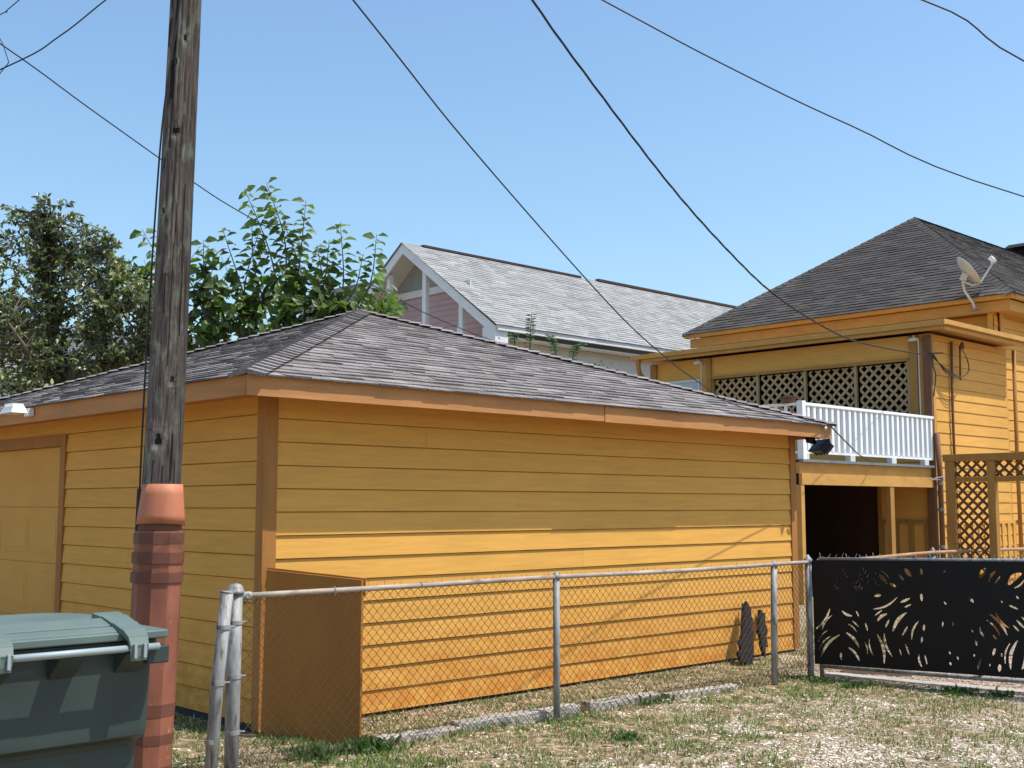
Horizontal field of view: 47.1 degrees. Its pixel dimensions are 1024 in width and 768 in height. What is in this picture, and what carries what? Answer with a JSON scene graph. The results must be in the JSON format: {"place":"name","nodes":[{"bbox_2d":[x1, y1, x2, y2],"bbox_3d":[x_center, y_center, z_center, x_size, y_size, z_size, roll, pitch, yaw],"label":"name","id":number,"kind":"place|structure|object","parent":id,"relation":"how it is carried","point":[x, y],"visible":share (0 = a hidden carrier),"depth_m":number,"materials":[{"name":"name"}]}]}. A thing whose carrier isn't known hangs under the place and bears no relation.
{"place":"outdoors","nodes":[
{"label":"outdoors","id":0,"kind":"place"},
{"bbox_2d":[0,323,199,374],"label":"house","id":1,"kind":"structure","parent":0,"point":[125,342],"depth_m":41.64,"materials":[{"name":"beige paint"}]},
{"bbox_2d":[0,43,490,339],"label":"overhead cable","id":2,"kind":"object","parent":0,"point":[200,186],"visible":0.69,"depth_m":22.93,"materials":[{"name":"black rubber"}]},
{"bbox_2d":[0,0,1023,341],"label":"sky","id":3,"kind":"structure","parent":0,"point":[308,95],"materials":[{"name":"blue"}]},
{"bbox_2d":[301,242,736,378],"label":"pink house","id":4,"kind":"structure","parent":0,"point":[491,298],"depth_m":39.93,"materials":[{"name":"paint"}]},
{"bbox_2d":[172,580,1023,767],"bbox_3d":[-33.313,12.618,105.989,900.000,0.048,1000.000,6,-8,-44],"label":"ground","id":5,"kind":"structure","parent":0,"point":[557,749],"depth_m":8.44,"materials":[{"name":"green plant"}]},
{"bbox_2d":[0,354,30,397],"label":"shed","id":6,"kind":"structure","parent":5,"relation":"on","point":[11,383],"depth_m":32.69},
{"bbox_2d":[0,192,153,396],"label":"bushy tree","id":7,"kind":"object","parent":5,"relation":"on","point":[50,255],"visible":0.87,"depth_m":18.07,"materials":[{"name":"green plant"}]},
{"bbox_2d":[0,611,168,767],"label":"wheeled bin","id":8,"kind":"object","parent":5,"relation":"on","point":[74,690],"visible":1,"depth_m":4.64,"materials":[{"name":"green plastic"}]},
{"bbox_2d":[130,0,201,767],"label":"utility pole","id":9,"kind":"object","parent":5,"relation":"on","point":[157,573],"visible":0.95,"depth_m":6.74,"materials":[{"name":"brown wood"}]},
{"bbox_2d":[0,0,18,73],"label":"overhead cable","id":10,"kind":"object","parent":9,"relation":"attached to","point":[6,11],"visible":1,"depth_m":7.10,"materials":[{"name":"black rubber"}]},
{"bbox_2d":[0,0,105,69],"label":"overhead cable","id":11,"kind":"object","parent":9,"relation":"attached to","point":[54,39],"visible":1,"depth_m":7.08,"materials":[{"name":"black rubber"}]},
{"bbox_2d":[602,0,1023,196],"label":"overhead cable","id":12,"kind":"object","parent":9,"relation":"attached to","point":[803,103],"visible":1,"depth_m":8.52,"materials":[{"name":"black rubber"}]},
{"bbox_2d":[921,0,1023,61],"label":"overhead cable","id":13,"kind":"object","parent":9,"relation":"attached to","point":[985,36],"visible":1,"depth_m":7.31,"materials":[{"name":"black rubber"}]},
{"bbox_2d":[204,590,235,767],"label":"fence post","id":14,"kind":"object","parent":5,"relation":"on","point":[217,684],"visible":1,"depth_m":6.78,"materials":[{"name":"metal"}]},
{"bbox_2d":[125,177,407,351],"bbox_3d":[-3.970,0.093,18.769,4.606,6.900,1.392,-1,-6,7],"label":"tree","id":15,"kind":"object","parent":5,"relation":"on","point":[285,309],"visible":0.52,"depth_m":18.82,"materials":[{"name":"green plant"}]},
{"bbox_2d":[261,567,365,742],"bbox_3d":[-1.386,1.870,8.158,0.800,1.165,0.046,-2,-6,20],"label":"wooden board","id":16,"kind":"object","parent":5,"relation":"on","point":[277,579],"visible":0.82,"depth_m":8.13,"materials":[{"name":"brown wood"}]},
{"bbox_2d":[282,740,350,763],"bbox_3d":[-1.258,2.349,7.534,0.468,0.093,0.467,2,-6,-17],"label":"weed","id":17,"kind":"object","parent":5,"relation":"on","point":[325,755],"visible":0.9,"depth_m":7.49,"materials":[{"name":"green plant"}]},
{"bbox_2d":[329,732,416,756],"bbox_3d":[-0.935,2.375,7.796,0.510,0.102,0.582,6,-8,-44],"label":"weed","id":18,"kind":"object","parent":5,"relation":"on","point":[369,748],"visible":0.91,"depth_m":7.70,"materials":[{"name":"green plant"}]},
{"bbox_2d":[375,728,439,743],"bbox_3d":[-0.715,2.436,8.034,0.447,0.114,0.110,4,-7,-35],"label":"edging timber","id":19,"kind":"object","parent":5,"relation":"on","point":[405,735],"visible":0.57,"depth_m":8.03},
{"bbox_2d":[0,308,836,732],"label":"garage","id":20,"kind":"structure","parent":5,"relation":"on","point":[372,448],"depth_m":10.20,"materials":[{"name":"yellow paint"}]},
{"bbox_2d":[0,403,33,416],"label":"floodlight","id":21,"kind":"object","parent":20,"relation":"attached to","point":[13,408],"visible":1,"depth_m":10.40,"materials":[{"name":"white metal"}]},
{"bbox_2d":[0,434,68,614],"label":"garage door","id":22,"kind":"structure","parent":20,"relation":"in","point":[33,473],"depth_m":11.48,"materials":[{"name":"paint"}]},
{"bbox_2d":[352,0,824,426],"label":"overhead cable","id":23,"kind":"object","parent":20,"relation":"attached to","point":[396,54],"visible":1,"depth_m":7.86,"materials":[{"name":"black rubber"}]},
{"bbox_2d":[805,437,833,455],"bbox_3d":[3.416,0.682,13.168,0.283,0.235,0.281,2,-6,-15],"label":"floodlight","id":24,"kind":"object","parent":20,"relation":"attached to","point":[822,446],"visible":0.93,"depth_m":13.11,"materials":[{"name":"black metal"}]},
{"bbox_2d":[831,427,874,460],"bbox_3d":[5.002,0.948,17.012,0.045,0.126,8.431,-2,-6,20],"label":"overhead cable","id":25,"kind":"object","parent":20,"relation":"attached to","point":[849,445],"visible":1,"depth_m":15.09,"materials":[{"name":"black rubber"}]},
{"bbox_2d":[429,725,460,736],"bbox_3d":[-0.485,2.466,8.261,0.130,0.102,0.252,-4,-7,36],"label":"edging timber","id":26,"kind":"object","parent":5,"relation":"on","point":[444,729],"visible":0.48,"depth_m":8.26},
{"bbox_2d":[507,333,519,346],"bbox_3d":[0.026,1.297,16.765,0.211,4.084,0.065,0,-6,0],"label":"sprout","id":27,"kind":"object","parent":5,"relation":"on","point":[514,335],"visible":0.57,"depth_m":16.96,"materials":[{"name":"green plant"}]},
{"bbox_2d":[450,703,580,731],"bbox_3d":[0.037,2.502,8.741,1.175,0.128,0.130,5,-8,-39],"label":"edging timber","id":28,"kind":"object","parent":5,"relation":"on","point":[532,713],"visible":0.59,"depth_m":8.68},
{"bbox_2d":[224,560,810,767],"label":"chain link fence","id":29,"kind":"object","parent":5,"relation":"on","point":[233,675],"visible":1,"depth_m":8.41,"materials":[{"name":"metal"}]},
{"bbox_2d":[803,553,1023,683],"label":"driveway gate","id":30,"kind":"structure","parent":29,"relation":"attached to","point":[957,584],"depth_m":10.48,"materials":[{"name":"metal"}]},
{"bbox_2d":[524,313,536,349],"bbox_3d":[0.268,1.153,16.779,0.202,4.374,0.062,0,-6,-1],"label":"sprout","id":31,"kind":"object","parent":5,"relation":"on","point":[530,338],"visible":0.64,"depth_m":16.97,"materials":[{"name":"green plant"}]},
{"bbox_2d":[485,337,617,370],"bbox_3d":[0.544,1.330,16.957,1.966,4.059,0.588,0,-6,0],"label":"shrub","id":32,"kind":"object","parent":5,"relation":"on","point":[589,362],"visible":0.08,"depth_m":17.04,"materials":[{"name":"green plant"}]},
{"bbox_2d":[545,333,559,355],"bbox_3d":[0.593,1.298,16.765,0.258,4.082,0.064,0,-6,1],"label":"sprout","id":33,"kind":"object","parent":5,"relation":"on","point":[548,338],"visible":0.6,"depth_m":16.95,"materials":[{"name":"green plant"}]},
{"bbox_2d":[568,341,587,359],"bbox_3d":[0.944,1.355,16.759,0.333,3.967,0.062,0,-6,-1],"label":"sprout","id":34,"kind":"object","parent":5,"relation":"on","point":[577,348],"visible":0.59,"depth_m":16.94,"materials":[{"name":"green plant"}]},
{"bbox_2d":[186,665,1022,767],"bbox_3d":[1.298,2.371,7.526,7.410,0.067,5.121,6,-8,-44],"label":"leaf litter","id":35,"kind":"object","parent":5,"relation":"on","point":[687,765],"visible":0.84,"depth_m":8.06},
{"bbox_2d":[581,691,660,711],"bbox_3d":[0.886,2.587,9.511,0.814,0.120,0.120,5,-8,-40],"label":"edging timber","id":36,"kind":"object","parent":5,"relation":"on","point":[610,699],"visible":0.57,"depth_m":9.41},
{"bbox_2d":[605,729,645,740],"bbox_3d":[0.804,2.428,8.120,0.251,0.051,0.265,-3,-6,24],"label":"weed","id":37,"kind":"object","parent":5,"relation":"on","point":[623,736],"visible":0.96,"depth_m":8.09,"materials":[{"name":"green plant"}]},
{"bbox_2d":[630,687,682,706],"bbox_3d":[1.163,2.539,9.470,0.426,0.104,0.598,6,-8,-44],"label":"weed","id":38,"kind":"object","parent":5,"relation":"on","point":[651,701],"visible":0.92,"depth_m":9.49,"materials":[{"name":"green plant"}]},
{"bbox_2d":[661,683,737,698],"bbox_3d":[1.620,2.662,10.109,0.864,0.093,0.100,5,-8,-38],"label":"edging timber","id":39,"kind":"object","parent":5,"relation":"on","point":[675,693],"visible":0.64,"depth_m":10.06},
{"bbox_2d":[736,601,753,665],"bbox_3d":[2.408,2.576,12.060,0.154,0.646,0.488,-2,-6,21],"label":"charred board","id":40,"kind":"object","parent":5,"relation":"on","point":[749,639],"visible":0.73,"depth_m":12.03,"materials":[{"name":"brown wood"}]},
{"bbox_2d":[756,610,767,657],"bbox_3d":[2.637,2.627,12.383,0.123,0.471,0.303,-2,-6,15],"label":"charred board","id":41,"kind":"object","parent":5,"relation":"on","point":[760,632],"visible":0.85,"depth_m":12.36,"materials":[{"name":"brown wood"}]},
{"bbox_2d":[786,674,839,684],"bbox_3d":[2.793,2.694,10.751,0.441,0.077,0.416,6,-8,-44],"label":"weed","id":42,"kind":"object","parent":5,"relation":"on","point":[817,678],"visible":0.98,"depth_m":10.72,"materials":[{"name":"green plant"}]},
{"bbox_2d":[631,217,1023,582],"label":"yellow house","id":43,"kind":"structure","parent":5,"relation":"on","point":[897,287],"depth_m":25.68,"materials":[{"name":"paint"}]},
{"bbox_2d":[667,379,700,390],"bbox_3d":[3.947,0.356,27.048,0.049,0.880,0.970,6,-8,-44],"label":"window","id":44,"kind":"structure","parent":43,"relation":"in","point":[693,384],"depth_m":26.94,"materials":[{"name":"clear glass"}]},
{"bbox_2d":[693,359,702,390],"bbox_3d":[4.245,0.348,26.702,0.224,1.825,0.230,6,-8,-44],"label":"porch light","id":45,"kind":"object","parent":43,"relation":"attached to","point":[698,362],"visible":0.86,"depth_m":26.68,"materials":[{"name":"white paint"}]},
{"bbox_2d":[531,0,933,355],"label":"overhead cable","id":46,"kind":"object","parent":43,"relation":"attached to","point":[633,138],"visible":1,"depth_m":12.91,"materials":[{"name":"black rubber"}]},
{"bbox_2d":[762,400,944,604],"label":"balcony","id":47,"kind":"structure","parent":43,"relation":"attached to","point":[837,508],"depth_m":21.60,"materials":[{"name":"paint"}]},
{"bbox_2d":[779,395,797,403],"bbox_3d":[4.642,0.261,19.743,0.340,0.140,0.340,6,-8,-44],"label":"lantern","id":48,"kind":"object","parent":47,"relation":"on","point":[787,399],"visible":0.97,"depth_m":19.64,"materials":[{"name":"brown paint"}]},
{"bbox_2d":[908,335,920,414],"bbox_3d":[7.878,-0.042,22.947,0.224,1.825,0.230,6,-8,-44],"label":"rain downspout","id":49,"kind":"object","parent":43,"relation":"attached to","point":[913,338],"visible":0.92,"depth_m":22.88,"materials":[{"name":"white paint"}]},
{"bbox_2d":[934,433,945,572],"bbox_3d":[8.182,2.426,22.404,0.136,3.002,0.132,6,-8,-44],"label":"rain pipe","id":50,"kind":"object","parent":43,"relation":"attached to","point":[941,510],"visible":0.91,"depth_m":22.40,"materials":[{"name":"brown paint"}]},
{"bbox_2d":[957,255,995,310],"bbox_3d":[10.063,-2.195,25.454,0.808,1.186,0.691,-4,-7,31],"label":"satellite dish","id":51,"kind":"object","parent":43,"relation":"attached to","point":[968,271],"visible":1,"depth_m":25.49,"materials":[{"name":"white paint"}]},
{"bbox_2d":[834,679,873,688],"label":"weed","id":52,"kind":"object","parent":5,"relation":"on","point":[852,684],"visible":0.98,"depth_m":10.38,"materials":[{"name":"green plant"}]},
{"bbox_2d":[842,667,911,676],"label":"concrete block","id":53,"kind":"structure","parent":5,"relation":"on","point":[867,673],"depth_m":11.11,"materials":[{"name":"grey concrete"}]},
{"bbox_2d":[823,547,1023,658],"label":"chain link fence","id":54,"kind":"object","parent":5,"relation":"on","point":[932,552],"visible":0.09,"depth_m":13.07,"materials":[{"name":"metal"}]},
{"bbox_2d":[824,672,1023,695],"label":"concrete edge","id":55,"kind":"object","parent":5,"relation":"on","point":[899,680],"visible":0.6,"depth_m":10.55,"materials":[{"name":"grey concrete"}]},
{"bbox_2d":[923,683,986,696],"bbox_3d":[3.811,2.615,10.065,0.497,0.078,0.450,6,-8,-44],"label":"weed","id":56,"kind":"object","parent":5,"relation":"on","point":[956,689],"visible":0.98,"depth_m":10.00,"materials":[{"name":"green plant"}]},
{"bbox_2d":[942,452,1023,641],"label":"trellis","id":57,"kind":"object","parent":5,"relation":"on","point":[991,477],"visible":0.69,"depth_m":13.58,"materials":[{"name":"paint"}]},
{"bbox_2d":[974,686,1020,697],"bbox_3d":[4.101,2.613,9.968,0.368,0.065,0.358,6,-8,-44],"label":"weed","id":58,"kind":"object","parent":5,"relation":"on","point":[1000,694],"visible":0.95,"depth_m":9.92,"materials":[{"name":"green plant"}]},
{"bbox_2d":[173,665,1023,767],"bbox_3d":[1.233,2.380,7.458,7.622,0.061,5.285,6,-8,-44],"label":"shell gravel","id":59,"kind":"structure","parent":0,"point":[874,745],"depth_m":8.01,"materials":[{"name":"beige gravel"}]},
{"bbox_2d":[751,635,1023,697],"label":"driveway gravel","id":60,"kind":"structure","parent":0,"point":[980,683],"depth_m":11.02,"materials":[{"name":"beige gravel"}]}
]}

